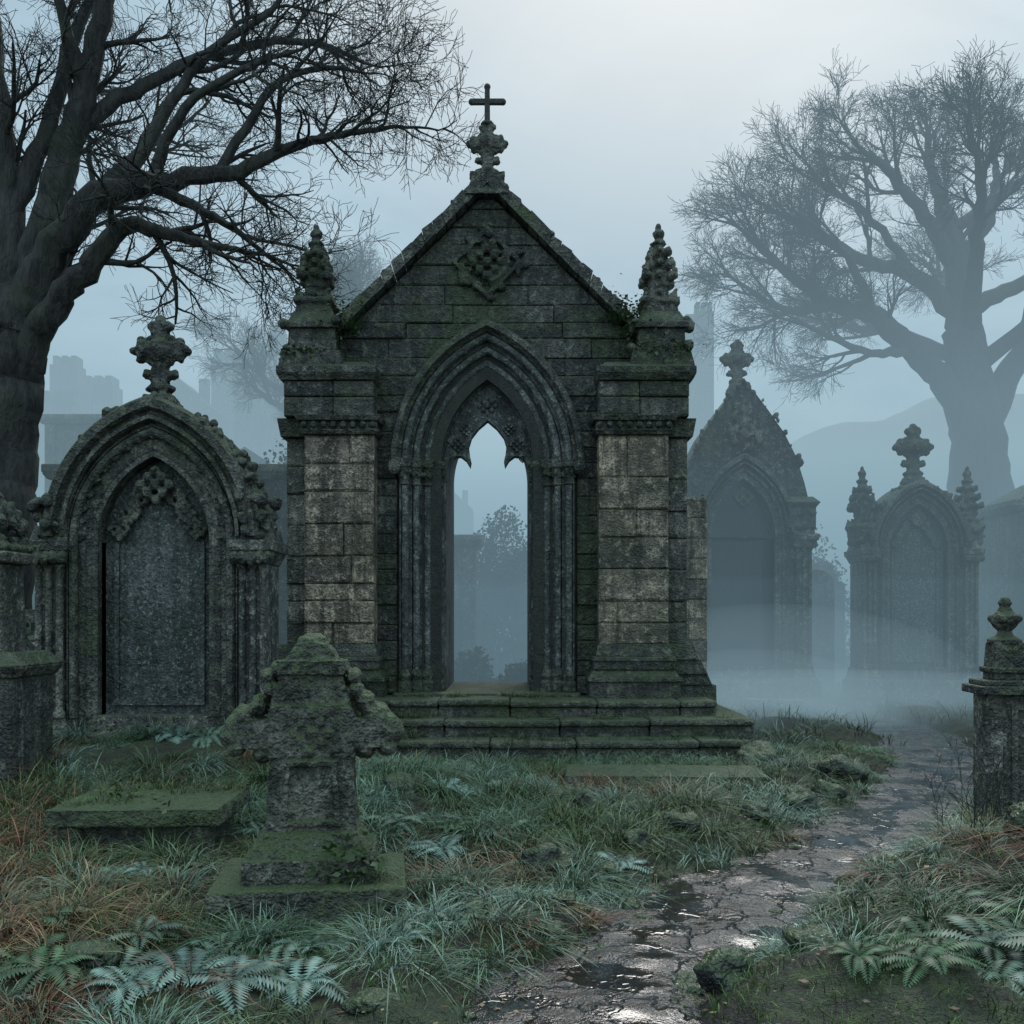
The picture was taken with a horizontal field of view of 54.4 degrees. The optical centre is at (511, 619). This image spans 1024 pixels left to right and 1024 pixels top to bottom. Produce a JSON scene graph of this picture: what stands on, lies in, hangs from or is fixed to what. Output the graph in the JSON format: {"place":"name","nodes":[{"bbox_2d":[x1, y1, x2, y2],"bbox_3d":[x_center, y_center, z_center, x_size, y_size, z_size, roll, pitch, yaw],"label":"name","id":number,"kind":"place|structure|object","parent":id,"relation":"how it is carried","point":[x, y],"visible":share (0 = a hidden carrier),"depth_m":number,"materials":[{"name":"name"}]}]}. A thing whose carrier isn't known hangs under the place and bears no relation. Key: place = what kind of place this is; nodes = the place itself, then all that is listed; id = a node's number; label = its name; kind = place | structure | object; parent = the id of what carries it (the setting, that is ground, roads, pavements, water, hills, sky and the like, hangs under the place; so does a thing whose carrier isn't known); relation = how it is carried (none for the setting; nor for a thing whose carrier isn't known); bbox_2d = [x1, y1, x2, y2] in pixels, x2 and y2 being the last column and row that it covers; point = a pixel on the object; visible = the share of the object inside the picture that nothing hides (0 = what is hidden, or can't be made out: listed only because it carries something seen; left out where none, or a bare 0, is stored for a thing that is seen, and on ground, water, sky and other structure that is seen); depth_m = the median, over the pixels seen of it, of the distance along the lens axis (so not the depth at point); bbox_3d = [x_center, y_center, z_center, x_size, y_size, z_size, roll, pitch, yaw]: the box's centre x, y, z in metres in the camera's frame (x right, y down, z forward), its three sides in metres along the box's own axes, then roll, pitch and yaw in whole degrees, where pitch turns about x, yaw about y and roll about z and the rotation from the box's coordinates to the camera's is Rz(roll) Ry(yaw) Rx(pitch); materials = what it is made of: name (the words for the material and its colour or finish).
{"place":"outdoors","nodes":[
{"label":"outdoors","id":0,"kind":"place"},
{"bbox_2d":[0,298,1023,1023],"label":"ground","id":1,"kind":"structure","parent":0,"point":[922,1002],"depth_m":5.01,"materials":[{"name":"green plant"}]},
{"bbox_2d":[25,609,34,649],"bbox_3d":[-6.600,0.802,13.500,1.080,1.900,0.400,0,0,-8],"label":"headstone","id":2,"kind":"object","parent":1,"relation":"on","point":[29,616],"visible":0.08,"depth_m":13.43,"materials":[{"name":"stone"}]},
{"bbox_2d":[25,622,34,649],"bbox_3d":[-6.257,1.068,12.449,2.525,2.087,2.060,0,0,-25],"label":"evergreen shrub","id":3,"kind":"object","parent":1,"relation":"on","point":[29,644],"depth_m":12.29,"materials":[{"name":"green plant"}]},
{"bbox_2d":[0,486,63,787],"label":"pedestal tomb","id":4,"kind":"object","parent":1,"relation":"on","point":[26,703],"visible":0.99,"depth_m":8.83,"materials":[{"name":"stone"}]},
{"bbox_2d":[32,585,34,608],"bbox_3d":[-11.000,0.282,22.000,1.320,3.200,0.400,0,0,-7],"label":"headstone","id":5,"kind":"object","parent":1,"relation":"on","point":[33,601],"depth_m":21.98,"materials":[{"name":"stone"}]},
{"bbox_2d":[40,414,101,492],"bbox_3d":[-13.200,-1.740,31.000,2.060,8.880,2.360,0,0,0],"label":"stone vault","id":6,"kind":"object","parent":1,"relation":"on","point":[63,432],"visible":0.17,"depth_m":29.92,"materials":[{"name":"grey stone"}]},
{"bbox_2d":[49,939,125,968],"bbox_3d":[-2.002,1.581,4.708,0.339,0.129,0.212,0,0,-21],"label":"rock","id":7,"kind":"object","parent":1,"relation":"on","point":[113,957],"visible":0.77,"depth_m":4.66,"materials":[{"name":"green stone"}]},
{"bbox_2d":[44,785,250,862],"bbox_3d":[-2.621,1.654,7.300,1.213,0.732,1.011,0,0,-2],"label":"chest tomb","id":8,"kind":"object","parent":1,"relation":"on","point":[204,817],"visible":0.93,"depth_m":6.88,"materials":[{"name":"stone"}]},
{"bbox_2d":[27,315,288,740],"bbox_3d":[-3.972,-0.977,11.250,2.788,4.954,0.928,0,0,0],"label":"arched memorial","id":9,"kind":"object","parent":1,"relation":"on","point":[158,545],"visible":0.94,"depth_m":11.05,"materials":[{"name":"stone"}]},
{"bbox_2d":[41,464,289,645],"bbox_3d":[-6.300,-0.090,20.000,4.760,5.580,3.360,0,0,0],"label":"stone vault","id":10,"kind":"object","parent":1,"relation":"on","point":[273,477],"visible":0.1,"depth_m":18.42,"materials":[{"name":"grey stone"}]},
{"bbox_2d":[0,0,484,608],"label":"bare oak tree","id":11,"kind":"object","parent":1,"relation":"on","point":[44,282],"visible":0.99,"depth_m":14.97,"materials":[{"name":"black plant"}]},
{"bbox_2d":[240,446,269,463],"bbox_3d":[-8.600,-1.440,33.000,2.760,8.280,2.360,0,0,0],"label":"stone vault","id":12,"kind":"object","parent":1,"relation":"on","point":[256,458],"visible":0.02,"depth_m":32.00,"materials":[{"name":"grey stone"}]},
{"bbox_2d":[263,438,286,463],"bbox_3d":[-5.342,-1.082,23.581,4.284,6.528,3.318,0,0,0],"label":"evergreen shrub","id":13,"kind":"object","parent":1,"relation":"on","point":[281,459],"visible":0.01,"depth_m":23.22,"materials":[{"name":"green plant"}]},
{"bbox_2d":[176,228,394,422],"bbox_3d":[-6.765,-6.224,39.318,11.680,16.440,12.546,0,0,18],"label":"bare elm tree","id":14,"kind":"object","parent":1,"relation":"on","point":[252,363],"visible":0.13,"depth_m":36.45,"materials":[{"name":"grey plant"}]},
{"bbox_2d":[205,633,406,922],"bbox_3d":[-1.192,1.044,5.950,1.128,1.933,0.893,0,0,-7],"label":"stone cross gravestone","id":15,"kind":"object","parent":1,"relation":"on","point":[311,735],"visible":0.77,"depth_m":5.79,"materials":[{"name":"grey stone"}]},
{"bbox_2d":[341,987,400,1013],"bbox_3d":[-0.604,1.643,4.306,0.247,0.076,0.184,0,0,21],"label":"rock","id":16,"kind":"object","parent":1,"relation":"on","point":[352,1004],"visible":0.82,"depth_m":4.27,"materials":[{"name":"green stone"}]},
{"bbox_2d":[35,302,713,533],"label":"distant town skyline","id":17,"kind":"structure","parent":1,"relation":"on","point":[75,388],"depth_m":73.04,"materials":[{"name":"stone"}]},
{"bbox_2d":[383,771,427,791],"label":"rock","id":18,"kind":"object","parent":1,"relation":"on","point":[389,779],"visible":0.53,"depth_m":8.50,"materials":[{"name":"grey stone"}]},
{"bbox_2d":[454,534,483,659],"bbox_3d":[-1.350,0.310,25.000,1.260,4.780,1.660,0,0,0],"label":"stone vault","id":19,"kind":"object","parent":1,"relation":"on","point":[467,547],"visible":0.35,"depth_m":24.27,"materials":[{"name":"grey stone"}]},
{"bbox_2d":[454,601,460,659],"bbox_3d":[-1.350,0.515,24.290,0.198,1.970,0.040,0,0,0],"label":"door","id":20,"kind":"structure","parent":19,"relation":"in","point":[457,604],"depth_m":24.27,"materials":[{"name":"grey"}]},
{"bbox_2d":[462,1010,476,1022],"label":"rock","id":21,"kind":"object","parent":1,"relation":"on","point":[470,1016],"visible":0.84,"depth_m":4.30,"materials":[{"name":"stone"}]},
{"bbox_2d":[454,645,497,681],"bbox_3d":[-0.977,1.270,21.997,1.327,1.444,1.301,0,0,25],"label":"evergreen shrub","id":22,"kind":"object","parent":1,"relation":"on","point":[468,667],"visible":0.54,"depth_m":21.79,"materials":[{"name":"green plant"}]},
{"bbox_2d":[460,897,491,917],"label":"rock","id":23,"kind":"object","parent":1,"relation":"on","point":[480,902],"visible":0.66,"depth_m":5.55,"materials":[{"name":"green stone"}]},
{"bbox_2d":[473,505,526,677],"bbox_3d":[-0.339,-0.476,27.035,3.714,5.333,2.912,0,0,0],"label":"evergreen shrub","id":24,"kind":"object","parent":1,"relation":"on","point":[502,592],"visible":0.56,"depth_m":26.46,"materials":[{"name":"green plant"}]},
{"bbox_2d":[0,762,1001,1020],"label":"dead bracken","id":25,"kind":"object","parent":1,"relation":"on","point":[24,916],"visible":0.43,"depth_m":5.67,"materials":[{"name":"brown plant"}]},
{"bbox_2d":[490,659,526,681],"bbox_3d":[0.096,1.378,21.028,1.124,1.109,1.086,0,0,0],"label":"evergreen shrub","id":26,"kind":"object","parent":1,"relation":"on","point":[518,673],"visible":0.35,"depth_m":20.82,"materials":[{"name":"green plant"}]},
{"bbox_2d":[0,725,1023,1018],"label":"ferns","id":27,"kind":"object","parent":1,"relation":"on","point":[920,955],"visible":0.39,"depth_m":4.61,"materials":[{"name":"green plant"}]},
{"bbox_2d":[1,273,1023,1023],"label":"ivy and fallen leaves","id":28,"kind":"object","parent":1,"relation":"on","point":[347,837],"visible":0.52,"depth_m":5.75,"materials":[{"name":"green plant"}]},
{"bbox_2d":[276,83,754,759],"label":"gothic mausoleum chapel","id":29,"kind":"structure","parent":1,"relation":"on","point":[486,297],"depth_m":13.87,"materials":[{"name":"stone"}]},
{"bbox_2d":[517,977,531,983],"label":"rock","id":30,"kind":"object","parent":1,"relation":"on","point":[524,980],"visible":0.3,"depth_m":4.75,"materials":[{"name":"green stone"}]},
{"bbox_2d":[517,842,576,878],"bbox_3d":[0.230,1.635,6.709,0.412,0.296,0.337,0,0,-15],"label":"rock","id":31,"kind":"object","parent":1,"relation":"on","point":[546,851],"visible":0.56,"depth_m":6.61,"materials":[{"name":"stone"}]},
{"bbox_2d":[533,919,567,939],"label":"rock","id":32,"kind":"object","parent":1,"relation":"on","point":[559,925],"visible":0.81,"depth_m":5.25,"materials":[{"name":"stone"}]},
{"bbox_2d":[551,889,575,906],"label":"rock","id":33,"kind":"object","parent":1,"relation":"on","point":[567,894],"visible":0.75,"depth_m":5.66,"materials":[{"name":"green stone"}]},
{"bbox_2d":[559,787,599,815],"bbox_3d":[0.561,1.512,8.293,0.331,0.276,0.395,0,0,0],"label":"rock","id":34,"kind":"object","parent":1,"relation":"on","point":[581,793],"visible":0.61,"depth_m":8.18,"materials":[{"name":"grey stone"}]},
{"bbox_2d":[593,942,604,948],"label":"rock","id":35,"kind":"object","parent":1,"relation":"on","point":[600,945],"visible":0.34,"depth_m":5.26,"materials":[{"name":"stone"}]},
{"bbox_2d":[593,861,626,887],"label":"rock","id":36,"kind":"object","parent":1,"relation":"on","point":[605,869],"visible":0.59,"depth_m":6.53,"materials":[{"name":"stone"}]},
{"bbox_2d":[605,798,643,815],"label":"rock","id":37,"kind":"object","parent":1,"relation":"on","point":[630,800],"visible":0.35,"depth_m":8.13,"materials":[{"name":"stone"}]},
{"bbox_2d":[622,921,634,924],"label":"rock","id":38,"kind":"object","parent":1,"relation":"on","point":[630,922],"visible":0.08,"depth_m":5.60,"materials":[{"name":"stone"}]},
{"bbox_2d":[622,829,651,850],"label":"rock","id":39,"kind":"object","parent":1,"relation":"on","point":[639,835],"visible":0.74,"depth_m":7.10,"materials":[{"name":"green stone"}]},
{"bbox_2d":[632,913,651,918],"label":"rock","id":40,"kind":"object","parent":1,"relation":"on","point":[642,916],"visible":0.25,"depth_m":5.75,"materials":[{"name":"stone"}]},
{"bbox_2d":[564,764,769,787],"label":"slab","id":41,"kind":"structure","parent":1,"relation":"on","point":[626,770],"depth_m":10.07,"materials":[{"name":"stone"}]},
{"bbox_2d":[673,984,685,988],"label":"rock","id":42,"kind":"object","parent":1,"relation":"on","point":[678,986],"visible":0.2,"depth_m":4.67,"materials":[{"name":"green stone"}]},
{"bbox_2d":[662,811,700,833],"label":"rock","id":43,"kind":"object","parent":1,"relation":"on","point":[686,819],"visible":0.77,"depth_m":7.49,"materials":[{"name":"stone"}]},
{"bbox_2d":[676,971,697,983],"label":"rock","id":44,"kind":"object","parent":1,"relation":"on","point":[689,976],"visible":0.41,"depth_m":4.75,"materials":[{"name":"stone"}]},
{"bbox_2d":[683,982,703,994],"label":"rock","id":45,"kind":"object","parent":1,"relation":"on","point":[692,985],"visible":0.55,"depth_m":4.66,"materials":[{"name":"stone"}]},
{"bbox_2d":[684,498,706,670],"bbox_3d":[2.980,-0.170,16.939,0.554,3.734,0.721,0,0,0],"label":"ruined wall stub","id":46,"kind":"object","parent":1,"relation":"on","point":[696,601],"visible":0.44,"depth_m":16.60,"materials":[{"name":"stone"}]},
{"bbox_2d":[399,715,1023,840],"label":"bare brambles","id":47,"kind":"object","parent":1,"relation":"on","point":[997,778],"visible":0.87,"depth_m":6.63,"materials":[{"name":"brown plant"}]},
{"bbox_2d":[692,782,732,806],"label":"rock","id":48,"kind":"object","parent":1,"relation":"on","point":[711,786],"visible":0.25,"depth_m":8.82,"materials":[{"name":"grey stone"}]},
{"bbox_2d":[693,945,753,994],"bbox_3d":[0.993,1.594,4.507,0.339,0.240,0.290,0,0,0],"label":"rock","id":49,"kind":"object","parent":1,"relation":"on","point":[722,965],"visible":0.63,"depth_m":4.43,"materials":[{"name":"green stone"}]},
{"bbox_2d":[687,339,821,697],"bbox_3d":[4.660,-2.133,20.672,2.965,7.366,1.920,0,0,0],"label":"gothic aedicule tomb","id":50,"kind":"object","parent":1,"relation":"on","point":[745,463],"visible":0.73,"depth_m":20.02,"materials":[{"name":"stone"}]},
{"bbox_2d":[712,487,760,663],"bbox_3d":[4.660,-0.963,21.360,1.320,3.827,0.320,0,0,0],"label":"doorway","id":51,"kind":"structure","parent":50,"relation":"in","point":[736,566],"depth_m":21.20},
{"bbox_2d":[740,803,771,824],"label":"rock","id":52,"kind":"object","parent":1,"relation":"on","point":[761,809],"visible":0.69,"depth_m":8.13,"materials":[{"name":"stone"}]},
{"bbox_2d":[734,740,778,766],"bbox_3d":[2.881,1.615,11.787,0.536,0.367,0.610,0,0,20],"label":"rock","id":53,"kind":"object","parent":1,"relation":"on","point":[761,746],"visible":0.49,"depth_m":11.63,"materials":[{"name":"stone"}]},
{"bbox_2d":[755,945,769,956],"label":"rock","id":54,"kind":"object","parent":1,"relation":"on","point":[766,947],"visible":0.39,"depth_m":5.07,"materials":[{"name":"stone"}]},
{"bbox_2d":[768,907,780,912],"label":"rock","id":55,"kind":"object","parent":1,"relation":"on","point":[775,910],"visible":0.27,"depth_m":5.90,"materials":[{"name":"grey stone"}]},
{"bbox_2d":[783,843,799,848],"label":"rock","id":56,"kind":"object","parent":1,"relation":"on","point":[793,845],"visible":0.4,"depth_m":7.51,"materials":[{"name":"green stone"}]},
{"bbox_2d":[789,837,805,842],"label":"rock","id":57,"kind":"object","parent":1,"relation":"on","point":[797,839],"visible":0.42,"depth_m":7.72,"materials":[{"name":"stone"}]},
{"bbox_2d":[780,785,819,813],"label":"rock","id":58,"kind":"object","parent":1,"relation":"on","point":[800,792],"visible":0.69,"depth_m":8.85,"materials":[{"name":"stone"}]},
{"bbox_2d":[782,923,838,951],"bbox_3d":[1.496,1.577,4.839,0.305,0.157,0.379,0,0,-7],"label":"rock","id":59,"kind":"object","parent":1,"relation":"on","point":[792,934],"visible":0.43,"depth_m":4.81,"materials":[{"name":"green stone"}]},
{"bbox_2d":[812,570,839,691],"bbox_3d":[7.300,0.439,24.000,1.080,3.300,0.400,0,0,-1],"label":"headstone","id":60,"kind":"object","parent":1,"relation":"on","point":[823,624],"visible":0.38,"depth_m":23.92,"materials":[{"name":"stone"}]},
{"bbox_2d":[812,559,845,683],"bbox_3d":[8.400,0.206,27.000,1.440,3.700,0.400,0,0,4],"label":"headstone","id":61,"kind":"object","parent":1,"relation":"on","point":[825,566],"visible":0.23,"depth_m":26.89,"materials":[{"name":"stone"}]},
{"bbox_2d":[811,779,846,799],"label":"rock","id":62,"kind":"object","parent":1,"relation":"on","point":[832,790],"visible":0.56,"depth_m":9.41,"materials":[{"name":"stone"}]},
{"bbox_2d":[812,524,849,673],"bbox_3d":[8.619,-0.257,29.061,3.835,5.074,3.443,0,0,0],"label":"evergreen shrub","id":63,"kind":"object","parent":1,"relation":"on","point":[837,575],"visible":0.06,"depth_m":28.70,"materials":[{"name":"green plant"}]},
{"bbox_2d":[814,754,869,785],"bbox_3d":[3.503,1.614,10.602,0.594,0.377,0.465,0,0,17],"label":"rock","id":64,"kind":"object","parent":1,"relation":"on","point":[843,765],"visible":0.61,"depth_m":10.44,"materials":[{"name":"stone"}]},
{"bbox_2d":[834,873,854,881],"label":"rock","id":65,"kind":"object","parent":1,"relation":"on","point":[843,876],"visible":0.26,"depth_m":6.51,"materials":[{"name":"stone"}]},
{"bbox_2d":[669,38,1023,505],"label":"bare elm tree","id":66,"kind":"object","parent":1,"relation":"on","point":[973,393],"visible":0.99,"depth_m":33.25,"materials":[{"name":"grey plant"}]},
{"bbox_2d":[842,424,985,697],"bbox_3d":[8.401,-1.260,20.858,2.775,5.720,1.121,0,0,0],"label":"pinnacled niche tomb","id":67,"kind":"object","parent":1,"relation":"on","point":[914,556],"visible":1,"depth_m":20.55,"materials":[{"name":"stone"}]},
{"bbox_2d":[923,854,958,867],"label":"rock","id":68,"kind":"object","parent":1,"relation":"on","point":[939,858],"visible":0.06,"depth_m":5.99,"materials":[{"name":"stone"}]},
{"bbox_2d":[962,597,1023,825],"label":"stone pillar","id":69,"kind":"structure","parent":1,"relation":"on","point":[997,690],"depth_m":7.11,"materials":[{"name":"stone"}]},
{"bbox_2d":[976,485,1023,677],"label":"stone vault","id":70,"kind":"object","parent":1,"relation":"on","point":[1001,570],"visible":0.38,"depth_m":23.83,"materials":[{"name":"grey stone"}]},
{"bbox_2d":[1003,801,1023,834],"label":"rock","id":71,"kind":"object","parent":1,"relation":"on","point":[1016,812],"visible":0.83,"depth_m":5.88,"materials":[{"name":"grey stone"}]},
{"bbox_2d":[0,0,1023,538],"label":"sky","id":72,"kind":"structure","parent":0,"point":[609,114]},
{"bbox_2d":[463,698,972,1023],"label":"stone path","id":73,"kind":"structure","parent":0,"point":[634,982],"depth_m":5.97,"materials":[{"name":"grey stone"}]},
{"bbox_2d":[621,897,642,908],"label":"rock","id":74,"kind":"object","parent":73,"relation":"on","point":[632,902],"visible":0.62,"depth_m":5.97,"materials":[{"name":"green stone"}]},
{"bbox_2d":[474,394,1023,639],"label":"hill","id":75,"kind":"structure","parent":0,"point":[836,457],"depth_m":112.38,"materials":[{"name":"soil"}]}
]}

